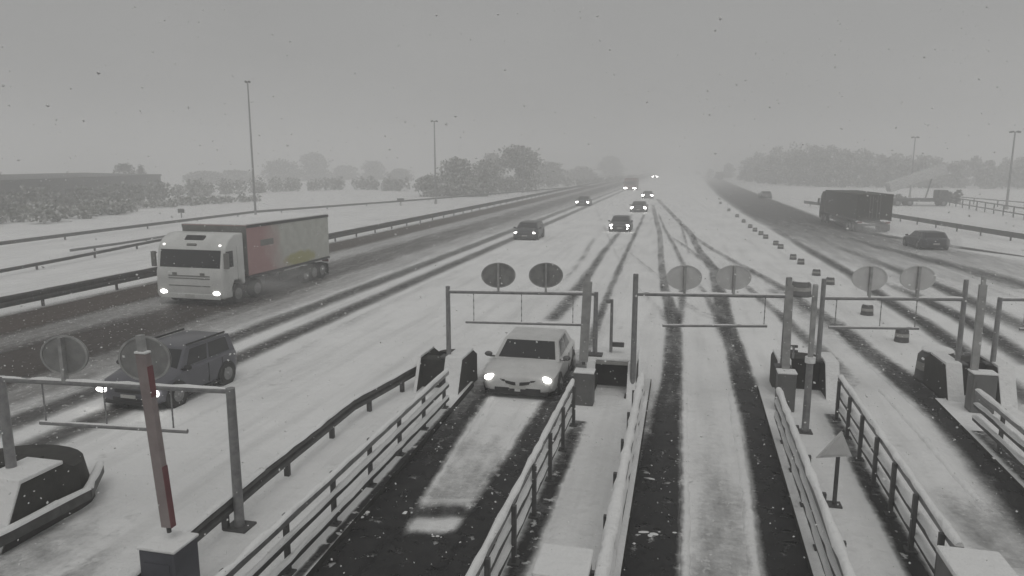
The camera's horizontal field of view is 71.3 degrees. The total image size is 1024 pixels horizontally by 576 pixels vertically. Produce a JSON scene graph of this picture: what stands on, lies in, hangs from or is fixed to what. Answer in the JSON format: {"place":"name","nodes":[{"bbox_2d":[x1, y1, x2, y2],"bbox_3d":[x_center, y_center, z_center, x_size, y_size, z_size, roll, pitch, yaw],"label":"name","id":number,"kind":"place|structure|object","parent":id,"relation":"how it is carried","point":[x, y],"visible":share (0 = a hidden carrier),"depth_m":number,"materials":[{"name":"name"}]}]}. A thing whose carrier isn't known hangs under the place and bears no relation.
{"place":"outdoors","nodes":[
{"label":"outdoors","id":0,"kind":"place"},
{"bbox_2d":[0,173,654,444],"bbox_3d":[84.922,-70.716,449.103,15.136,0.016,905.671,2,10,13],"label":"road","id":1,"kind":"structure","parent":0,"point":[21,360],"depth_m":29.76,"materials":[{"name":"asphalt"}]},
{"bbox_2d":[96,328,236,407],"bbox_3d":[-9.544,2.227,20.040,2.408,1.540,3.392,3,10,15],"label":"car","id":2,"kind":"object","parent":1,"relation":"on","point":[198,349],"visible":0.72,"depth_m":19.69,"materials":[{"name":"grey metal"}]},
{"bbox_2d":[150,213,329,302],"bbox_3d":[-13.381,-1.768,36.901,4.040,3.589,9.933,2,10,14],"label":"lorry","id":3,"kind":"object","parent":1,"relation":"on","point":[264,233],"visible":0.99,"depth_m":33.64,"materials":[{"name":"white metal"}]},
{"bbox_2d":[226,251,233,266],"bbox_3d":[-12.782,-1.287,32.208,0.020,0.735,0.655,2,10,14],"label":"side window","id":4,"kind":"structure","parent":3,"relation":"in","point":[230,253],"depth_m":32.35,"materials":[{"name":"black glass"}]},
{"bbox_2d":[0,175,630,308],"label":"guard rail","id":5,"kind":"object","parent":1,"relation":"on","point":[10,300],"visible":0.68,"depth_m":37.06,"materials":[{"name":"metal"}]},
{"bbox_2d":[513,220,544,239],"bbox_3d":[1.520,-5.070,62.677,2.508,1.495,4.042,2,10,13],"label":"car","id":6,"kind":"object","parent":1,"relation":"on","point":[524,229],"visible":1,"depth_m":61.46,"materials":[{"name":"grey paint"}]},
{"bbox_2d":[576,196,591,205],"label":"car","id":7,"kind":"object","parent":1,"relation":"on","point":[585,200],"visible":1,"depth_m":111.61,"materials":[{"name":"grey paint"}]},
{"bbox_2d":[623,178,638,189],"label":"lorry","id":8,"kind":"object","parent":1,"relation":"on","point":[630,183],"visible":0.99,"depth_m":182.67,"materials":[{"name":"grey metal"}]},
{"bbox_2d":[0,169,1023,575],"bbox_3d":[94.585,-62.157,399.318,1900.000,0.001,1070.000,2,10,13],"label":"ground","id":9,"kind":"structure","parent":0,"point":[102,529],"depth_m":28.70,"materials":[{"name":"snow"}]},
{"bbox_2d":[0,444,103,553],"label":"island nose","id":10,"kind":"object","parent":9,"relation":"on","point":[23,521],"visible":0.98,"depth_m":12.55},
{"bbox_2d":[0,195,137,223],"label":"hedge","id":11,"kind":"object","parent":9,"relation":"on","point":[88,210],"visible":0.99,"depth_m":83.63,"materials":[{"name":"grey plant"}]},
{"bbox_2d":[0,173,161,208],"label":"long shed","id":12,"kind":"structure","parent":9,"relation":"on","point":[14,182],"depth_m":119.96,"materials":[{"name":"grey metal"}]},
{"bbox_2d":[65,188,72,199],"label":"window","id":13,"kind":"structure","parent":12,"relation":"in","point":[67,190],"depth_m":114.60,"materials":[{"name":"grey glass"}]},
{"bbox_2d":[87,187,94,197],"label":"window","id":14,"kind":"structure","parent":12,"relation":"in","point":[93,190],"depth_m":123.49,"materials":[{"name":"grey glass"}]},
{"bbox_2d":[0,238,162,272],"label":"guard rail","id":15,"kind":"object","parent":9,"relation":"on","point":[34,264],"visible":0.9,"depth_m":47.07,"materials":[{"name":"metal"}]},
{"bbox_2d":[0,179,170,212],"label":"hedge","id":16,"kind":"object","parent":9,"relation":"on","point":[136,192],"visible":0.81,"depth_m":104.08,"materials":[{"name":"grey plant"}]},
{"bbox_2d":[70,235,164,251],"bbox_3d":[-30.469,-3.542,56.689,0.338,0.400,11.570,2,10,10],"label":"guard rail","id":17,"kind":"object","parent":9,"relation":"on","point":[107,245],"visible":0.79,"depth_m":54.90,"materials":[{"name":"metal"}]},
{"bbox_2d":[113,163,136,173],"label":"tree","id":18,"kind":"object","parent":9,"relation":"on","point":[124,167],"visible":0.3,"depth_m":172.96,"materials":[{"name":"grey plant"}]},
{"bbox_2d":[136,164,146,173],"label":"tree","id":19,"kind":"object","parent":9,"relation":"on","point":[140,169],"visible":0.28,"depth_m":173.31,"materials":[{"name":"grey plant"}]},
{"bbox_2d":[130,193,261,207],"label":"hedge","id":20,"kind":"object","parent":9,"relation":"on","point":[154,203],"visible":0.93,"depth_m":113.39,"materials":[{"name":"grey plant"}]},
{"bbox_2d":[182,170,226,183],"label":"tree","id":21,"kind":"object","parent":9,"relation":"on","point":[209,176],"visible":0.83,"depth_m":244.76,"materials":[{"name":"grey plant"}]},
{"bbox_2d":[219,169,256,182],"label":"tree","id":22,"kind":"object","parent":9,"relation":"on","point":[234,175],"visible":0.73,"depth_m":260.79,"materials":[{"name":"grey plant"}]},
{"bbox_2d":[244,81,256,214],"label":"mast light","id":23,"kind":"object","parent":9,"relation":"on","point":[254,195],"visible":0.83,"depth_m":80.26,"materials":[{"name":"metal"}]},
{"bbox_2d":[142,175,410,198],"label":"hedge","id":24,"kind":"object","parent":9,"relation":"on","point":[194,188],"visible":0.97,"depth_m":170.22,"materials":[{"name":"grey plant"}]},
{"bbox_2d":[257,158,305,181],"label":"tree","id":25,"kind":"object","parent":9,"relation":"on","point":[274,167],"visible":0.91,"depth_m":279.85,"materials":[{"name":"grey plant"}]},
{"bbox_2d":[0,185,594,244],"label":"guard rail","id":26,"kind":"object","parent":9,"relation":"on","point":[45,237],"visible":0.98,"depth_m":81.27,"materials":[{"name":"metal"}]},
{"bbox_2d":[296,151,334,180],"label":"tree","id":27,"kind":"object","parent":9,"relation":"on","point":[310,162],"visible":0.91,"depth_m":303.23,"materials":[{"name":"grey plant"}]},
{"bbox_2d":[199,380,473,575],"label":"island","id":28,"kind":"structure","parent":9,"relation":"on","point":[271,507],"depth_m":13.80,"materials":[{"name":"snow"}]},
{"bbox_2d":[0,335,256,533],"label":"height gantry","id":29,"kind":"object","parent":28,"relation":"on","point":[69,355],"visible":0.92,"depth_m":12.10,"materials":[{"name":"metal"}]},
{"bbox_2d":[134,334,199,575],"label":"barrier gate","id":30,"kind":"structure","parent":28,"relation":"on","point":[170,556],"depth_m":9.68,"materials":[{"name":"metal"}]},
{"bbox_2d":[144,562,169,575],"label":"door","id":31,"kind":"structure","parent":30,"relation":"in","point":[150,569],"depth_m":9.68,"materials":[{"name":"metal"}]},
{"bbox_2d":[126,363,416,575],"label":"guard rail","id":32,"kind":"object","parent":28,"relation":"on","point":[221,510],"visible":0.88,"depth_m":14.25,"materials":[{"name":"metal"}]},
{"bbox_2d":[215,368,448,575],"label":"rail fence","id":33,"kind":"object","parent":28,"relation":"on","point":[255,546],"visible":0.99,"depth_m":12.27,"materials":[{"name":"metal"}]},
{"bbox_2d":[331,165,358,179],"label":"tree","id":34,"kind":"object","parent":9,"relation":"on","point":[343,171],"visible":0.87,"depth_m":316.35,"materials":[{"name":"grey plant"}]},
{"bbox_2d":[359,160,388,179],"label":"tree","id":35,"kind":"object","parent":9,"relation":"on","point":[376,171],"visible":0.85,"depth_m":316.64,"materials":[{"name":"grey plant"}]},
{"bbox_2d":[384,168,414,180],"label":"tree","id":36,"kind":"object","parent":9,"relation":"on","point":[401,173],"visible":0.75,"depth_m":281.73,"materials":[{"name":"grey plant"}]},
{"bbox_2d":[412,173,449,196],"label":"tree","id":37,"kind":"object","parent":9,"relation":"on","point":[427,183],"visible":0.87,"depth_m":145.74,"materials":[{"name":"grey plant"}]},
{"bbox_2d":[431,120,437,203],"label":"mast light","id":38,"kind":"object","parent":9,"relation":"on","point":[435,201],"visible":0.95,"depth_m":116.84,"materials":[{"name":"metal"}]},
{"bbox_2d":[413,346,477,395],"bbox_3d":[-1.823,2.303,20.602,1.283,1.090,2.520,2,10,13],"label":"island nose","id":39,"kind":"object","parent":9,"relation":"on","point":[460,363],"visible":0.73,"depth_m":19.98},
{"bbox_2d":[440,263,602,358],"bbox_3d":[0.265,0.633,19.721,4.553,2.679,0.431,0,10,3],"label":"height gantry","id":40,"kind":"object","parent":39,"relation":"on","point":[496,275],"visible":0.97,"depth_m":19.62,"materials":[{"name":"metal"}]},
{"bbox_2d":[436,156,481,195],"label":"tree","id":41,"kind":"object","parent":9,"relation":"on","point":[459,170],"visible":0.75,"depth_m":147.82,"materials":[{"name":"grey plant"}]},
{"bbox_2d":[451,178,489,196],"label":"tree","id":42,"kind":"object","parent":9,"relation":"on","point":[472,187],"visible":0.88,"depth_m":145.50,"materials":[{"name":"grey plant"}]},
{"bbox_2d":[470,159,503,194],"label":"tree","id":43,"kind":"object","parent":9,"relation":"on","point":[487,169],"visible":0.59,"depth_m":154.74,"materials":[{"name":"grey plant"}]},
{"bbox_2d":[476,150,508,185],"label":"tree","id":44,"kind":"object","parent":9,"relation":"on","point":[489,156],"visible":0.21,"depth_m":216.47,"materials":[{"name":"grey plant"}]},
{"bbox_2d":[492,144,548,191],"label":"tree","id":45,"kind":"object","parent":9,"relation":"on","point":[530,162],"visible":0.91,"depth_m":171.47,"materials":[{"name":"grey plant"}]},
{"bbox_2d":[521,146,524,192],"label":"mast light","id":46,"kind":"object","parent":9,"relation":"on","point":[522,167],"visible":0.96,"depth_m":165.67,"materials":[{"name":"metal"}]},
{"bbox_2d":[532,161,568,183],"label":"tree","id":47,"kind":"object","parent":9,"relation":"on","point":[557,174],"visible":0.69,"depth_m":244.50,"materials":[{"name":"grey plant"}]},
{"bbox_2d":[495,174,641,190],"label":"hedge","id":48,"kind":"object","parent":9,"relation":"on","point":[551,183],"visible":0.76,"depth_m":228.47,"materials":[{"name":"grey plant"}]},
{"bbox_2d":[361,472,783,541],"bbox_3d":[2.719,4.090,13.293,10.620,0.120,4.518,-5,11,-25],"label":"snow patch","id":49,"kind":"object","parent":9,"relation":"on","point":[650,534],"visible":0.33,"depth_m":12.86,"materials":[{"name":"snow"}]},
{"bbox_2d":[500,379,650,575],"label":"island","id":50,"kind":"structure","parent":9,"relation":"on","point":[581,499],"depth_m":14.10,"materials":[{"name":"snow"}]},
{"bbox_2d":[532,543,593,575],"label":"roadside cabinet","id":51,"kind":"object","parent":50,"relation":"on","point":[559,560],"visible":1,"depth_m":9.26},
{"bbox_2d":[574,273,595,405],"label":"barrier gate","id":52,"kind":"structure","parent":50,"relation":"on","point":[583,377],"depth_m":18.45,"materials":[{"name":"metal"}]},
{"bbox_2d":[576,379,590,399],"bbox_3d":[1.845,2.619,18.449,0.360,0.533,0.012,2,10,13],"label":"door","id":53,"kind":"structure","parent":52,"relation":"in","point":[582,392],"depth_m":18.44,"materials":[{"name":"metal"}]},
{"bbox_2d":[624,265,791,398],"bbox_3d":[5.240,1.173,18.940,4.489,3.580,0.445,0,10,0],"label":"height gantry","id":54,"kind":"object","parent":50,"relation":"on","point":[679,277],"visible":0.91,"depth_m":18.74,"materials":[{"name":"metal"}]},
{"bbox_2d":[565,166,598,179],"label":"tree","id":55,"kind":"object","parent":9,"relation":"on","point":[574,173],"visible":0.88,"depth_m":303.89,"materials":[{"name":"grey plant"}]},
{"bbox_2d":[596,156,626,176],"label":"tree","id":56,"kind":"object","parent":9,"relation":"on","point":[605,167],"visible":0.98,"depth_m":399.90,"materials":[{"name":"grey plant"}]},
{"bbox_2d":[587,346,638,399],"bbox_3d":[2.862,2.373,20.132,1.339,1.110,2.341,2,10,13],"label":"island nose","id":57,"kind":"object","parent":9,"relation":"on","point":[617,363],"visible":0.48,"depth_m":20.10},
{"bbox_2d":[606,299,623,351],"bbox_3d":[2.874,1.046,19.898,0.517,1.504,0.177,2,10,13],"label":"lane signal","id":58,"kind":"object","parent":57,"relation":"on","point":[612,344],"visible":1,"depth_m":19.90,"materials":[{"name":"metal"}]},
{"bbox_2d":[608,215,632,231],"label":"car","id":59,"kind":"object","parent":9,"relation":"on","point":[625,221],"visible":0.98,"depth_m":68.95,"materials":[{"name":"grey paint"}]},
{"bbox_2d":[629,201,647,211],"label":"car","id":60,"kind":"object","parent":9,"relation":"on","point":[639,205],"visible":0.97,"depth_m":97.69,"materials":[{"name":"grey paint"}]},
{"bbox_2d":[641,191,653,198],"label":"car","id":61,"kind":"object","parent":9,"relation":"on","point":[646,194],"visible":0.98,"depth_m":137.14,"materials":[{"name":"grey paint"}]},
{"bbox_2d":[312,199,1023,575],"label":"toll lane","id":62,"kind":"structure","parent":9,"relation":"on","point":[420,551],"depth_m":13.88,"materials":[{"name":"asphalt"}]},
{"bbox_2d":[483,327,575,396],"bbox_3d":[0.602,2.101,21.330,2.528,1.340,4.042,2,10,13],"label":"car","id":63,"kind":"object","parent":62,"relation":"on","point":[535,375],"visible":0.99,"depth_m":20.31,"materials":[{"name":"white paint"}]},
{"bbox_2d":[548,215,719,351],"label":"tyre tracks","id":64,"kind":"object","parent":62,"relation":"on","point":[601,313],"visible":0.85,"depth_m":33.82,"materials":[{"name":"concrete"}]},
{"bbox_2d":[402,329,992,575],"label":"tire tracks","id":65,"kind":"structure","parent":9,"relation":"on","point":[750,532],"depth_m":15.30},
{"bbox_2d":[777,243,783,248],"bbox_3d":[20.592,-3.231,54.752,0.458,0.442,0.446,2,10,13],"label":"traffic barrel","id":66,"kind":"object","parent":9,"relation":"on","point":[780,245],"visible":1,"depth_m":54.60,"materials":[{"name":"plastic"}]},
{"bbox_2d":[790,253,796,259],"bbox_3d":[19.096,-2.160,48.511,0.458,0.442,0.446,2,10,13],"label":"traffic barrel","id":67,"kind":"object","parent":9,"relation":"on","point":[793,256],"visible":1,"depth_m":48.35,"materials":[{"name":"plastic"}]},
{"bbox_2d":[797,257,804,264],"bbox_3d":[18.676,-1.758,46.171,0.458,0.442,0.446,2,10,13],"label":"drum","id":68,"kind":"object","parent":9,"relation":"on","point":[800,261],"visible":1,"depth_m":46.00,"materials":[{"name":"plastic"}]},
{"bbox_2d":[792,278,811,297],"bbox_3d":[14.127,-0.033,34.955,1.082,0.838,1.054,2,10,13],"label":"marker drum","id":69,"kind":"object","parent":9,"relation":"on","point":[803,289],"visible":0.88,"depth_m":34.55,"materials":[{"name":"plastic"}]},
{"bbox_2d":[769,349,839,401],"bbox_3d":[8.212,2.367,20.225,1.562,1.090,2.626,2,10,13],"label":"island nose","id":70,"kind":"object","parent":9,"relation":"on","point":[827,372],"visible":0.5,"depth_m":19.99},
{"bbox_2d":[790,345,797,358],"bbox_3d":[7.758,1.756,19.698,0.229,0.373,0.069,2,10,13],"label":"lane signal","id":71,"kind":"object","parent":70,"relation":"on","point":[793,350],"visible":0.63,"depth_m":19.66,"materials":[{"name":"metal"}]},
{"bbox_2d":[812,268,820,275],"bbox_3d":[17.656,-0.943,41.425,0.478,0.442,0.466,2,10,13],"label":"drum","id":72,"kind":"object","parent":9,"relation":"on","point":[816,271],"visible":1,"depth_m":41.27,"materials":[{"name":"plastic"}]},
{"bbox_2d":[826,276,834,284],"bbox_3d":[17.067,-0.421,38.314,0.478,0.465,0.466,2,10,13],"label":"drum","id":73,"kind":"object","parent":9,"relation":"on","point":[830,280],"visible":0.94,"depth_m":38.15,"materials":[{"name":"plastic"}]},
{"bbox_2d":[757,386,933,575],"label":"island","id":74,"kind":"structure","parent":9,"relation":"on","point":[855,502],"depth_m":13.35,"materials":[{"name":"snow"}]},
{"bbox_2d":[294,408,1023,575],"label":"pavement edge","id":75,"kind":"object","parent":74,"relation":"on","point":[916,566],"visible":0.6,"depth_m":13.14,"materials":[{"name":"concrete"}]},
{"bbox_2d":[465,378,577,575],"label":"rail fence","id":76,"kind":"object","parent":75,"relation":"on","point":[513,525],"visible":1,"depth_m":12.10,"materials":[{"name":"metal"}]},
{"bbox_2d":[590,372,644,575],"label":"rail fence","id":77,"kind":"object","parent":75,"relation":"on","point":[607,554],"visible":1,"depth_m":11.47,"materials":[{"name":"metal"}]},
{"bbox_2d":[774,387,855,575],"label":"rail fence","id":78,"kind":"object","parent":75,"relation":"on","point":[829,546],"visible":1,"depth_m":11.66,"materials":[{"name":"metal"}]},
{"bbox_2d":[832,374,963,575],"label":"rail fence","id":79,"kind":"object","parent":75,"relation":"on","point":[948,533],"visible":0.88,"depth_m":12.63,"materials":[{"name":"metal"}]},
{"bbox_2d":[935,545,1017,575],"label":"roadside cabinet","id":80,"kind":"object","parent":75,"relation":"on","point":[955,561],"visible":1,"depth_m":9.25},
{"bbox_2d":[972,388,1023,478],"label":"rail fence","id":81,"kind":"object","parent":75,"relation":"on","point":[1009,417],"visible":1,"depth_m":15.33,"materials":[{"name":"metal"}]},
{"bbox_2d":[774,277,797,411],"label":"barrier gate","id":82,"kind":"structure","parent":74,"relation":"on","point":[786,379],"depth_m":17.99,"materials":[{"name":"metal"}]},
{"bbox_2d":[780,381,793,404],"bbox_3d":[6.912,2.636,17.985,0.317,0.608,0.012,2,10,13],"label":"door","id":83,"kind":"structure","parent":82,"relation":"in","point":[787,387],"depth_m":17.96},
{"bbox_2d":[799,284,818,434],"bbox_3d":[6.853,1.645,16.418,0.300,3.502,0.300,2,10,13],"label":"signal pole","id":84,"kind":"object","parent":74,"relation":"on","point":[810,359],"visible":0.98,"depth_m":16.40,"materials":[{"name":"metal"}]},
{"bbox_2d":[816,431,851,508],"bbox_3d":[5.816,3.268,13.003,0.643,1.458,0.262,1,10,7],"label":"warning sign","id":85,"kind":"object","parent":74,"relation":"on","point":[837,447],"visible":0.96,"depth_m":12.86,"materials":[{"name":"metal"}]},
{"bbox_2d":[695,141,1023,188],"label":"woodland","id":86,"kind":"object","parent":9,"relation":"on","point":[992,176],"visible":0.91,"depth_m":214.38,"materials":[{"name":"grey plant"}]},
{"bbox_2d":[709,181,1023,399],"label":"carriageway","id":87,"kind":"structure","parent":9,"relation":"on","point":[766,212],"depth_m":56.73,"materials":[{"name":"asphalt"}]},
{"bbox_2d":[758,191,771,198],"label":"car","id":88,"kind":"object","parent":87,"relation":"on","point":[765,194],"visible":1,"depth_m":137.09,"materials":[{"name":"grey paint"}]},
{"bbox_2d":[817,190,893,231],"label":"lorry","id":89,"kind":"object","parent":87,"relation":"on","point":[878,206],"visible":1,"depth_m":68.91,"materials":[{"name":"grey metal"}]},
{"bbox_2d":[858,195,891,218],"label":"rear door","id":90,"kind":"structure","parent":89,"relation":"in","point":[864,203],"depth_m":67.45,"materials":[{"name":"metal"}]},
{"bbox_2d":[903,230,949,249],"bbox_3d":[32.126,-3.786,55.483,2.508,1.392,4.042,1,10,8],"label":"car","id":91,"kind":"object","parent":87,"relation":"on","point":[926,238],"visible":1,"depth_m":53.93,"materials":[{"name":"grey paint"}]},
{"bbox_2d":[860,302,873,315],"bbox_3d":[15.178,0.884,30.515,0.520,0.532,0.507,2,10,13],"label":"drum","id":92,"kind":"object","parent":9,"relation":"on","point":[867,309],"visible":1,"depth_m":30.34,"materials":[{"name":"plastic"}]},
{"bbox_2d":[894,194,906,197],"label":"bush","id":93,"kind":"object","parent":9,"relation":"on","point":[898,196],"visible":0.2,"depth_m":122.57,"materials":[{"name":"grey plant"}]},
{"bbox_2d":[894,326,908,342],"bbox_3d":[14.123,1.659,25.865,0.499,0.578,0.487,2,10,13],"label":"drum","id":94,"kind":"object","parent":9,"relation":"on","point":[899,338],"visible":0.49,"depth_m":25.69,"materials":[{"name":"plastic"}]},
{"bbox_2d":[804,200,1023,240],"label":"guard rail","id":95,"kind":"object","parent":9,"relation":"on","point":[957,226],"visible":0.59,"depth_m":68.78,"materials":[{"name":"metal"}]},
{"bbox_2d":[908,136,919,197],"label":"mast light","id":96,"kind":"object","parent":9,"relation":"on","point":[909,196],"visible":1,"depth_m":140.83,"materials":[{"name":"metal"}]},
{"bbox_2d":[884,165,949,205],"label":"tipper lorry","id":97,"kind":"object","parent":9,"relation":"on","point":[941,197],"visible":0.91,"depth_m":111.66,"materials":[{"name":"metal"}]},
{"bbox_2d":[941,191,947,195],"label":"side window","id":98,"kind":"structure","parent":97,"relation":"in","point":[944,193],"depth_m":111.10,"materials":[{"name":"grey glass"}]},
{"bbox_2d":[913,345,954,381],"bbox_3d":[12.537,2.231,21.099,1.144,1.064,1.115,2,10,13],"label":"crash drum","id":99,"kind":"object","parent":9,"relation":"on","point":[925,351],"visible":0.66,"depth_m":20.98,"materials":[{"name":"plastic"}]},
{"bbox_2d":[951,189,963,202],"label":"bush","id":100,"kind":"object","parent":9,"relation":"on","point":[956,194],"visible":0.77,"depth_m":121.37,"materials":[{"name":"grey plant"}]},
{"bbox_2d":[923,352,1017,408],"bbox_3d":[12.633,2.420,19.917,1.629,1.090,2.751,2,10,13],"label":"island nose","id":101,"kind":"object","parent":9,"relation":"on","point":[954,377],"visible":0.56,"depth_m":19.09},
{"bbox_2d":[816,266,968,365],"bbox_3d":[10.253,0.715,19.301,4.133,2.660,0.418,1,10,5],"label":"height gantry","id":102,"kind":"object","parent":101,"relation":"on","point":[918,278],"visible":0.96,"depth_m":19.20,"materials":[{"name":"metal"}]},
{"bbox_2d":[981,297,1023,365],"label":"height gantry","id":103,"kind":"object","parent":101,"relation":"on","point":[1000,300],"visible":0.95,"depth_m":19.09,"materials":[{"name":"metal"}]},
{"bbox_2d":[934,398,1023,493],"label":"island","id":104,"kind":"structure","parent":9,"relation":"on","point":[959,414],"depth_m":17.07,"materials":[{"name":"snow"}]},
{"bbox_2d":[948,197,1023,219],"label":"railing","id":105,"kind":"object","parent":9,"relation":"on","point":[985,208],"visible":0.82,"depth_m":96.22,"materials":[{"name":"metal"}]},
{"bbox_2d":[960,197,1023,206],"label":"railing","id":106,"kind":"object","parent":9,"relation":"on","point":[990,199],"visible":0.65,"depth_m":111.72,"materials":[{"name":"metal"}]},
{"bbox_2d":[1004,131,1020,209],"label":"mast light","id":107,"kind":"object","parent":9,"relation":"on","point":[1008,191],"visible":0.95,"depth_m":102.65,"materials":[{"name":"metal"}]},
{"bbox_2d":[0,0,1023,575],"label":"snowfall","id":108,"kind":"object","parent":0,"point":[500,244],"visible":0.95,"depth_m":12.27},
{"bbox_2d":[0,0,1023,169],"label":"sky","id":109,"kind":"structure","parent":0,"point":[881,22],"materials":[{"name":"grey"}]},
{"bbox_2d":[964,276,999,413],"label":"barrier gate","id":110,"kind":"structure","parent":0,"point":[985,380],"depth_m":17.88,"materials":[{"name":"metal"}]},
{"bbox_2d":[975,381,994,405],"bbox_3d":[11.807,2.647,17.856,0.396,0.620,0.012,2,10,13],"label":"door","id":111,"kind":"structure","parent":110,"relation":"in","point":[988,387],"depth_m":17.83,"materials":[{"name":"metal"}]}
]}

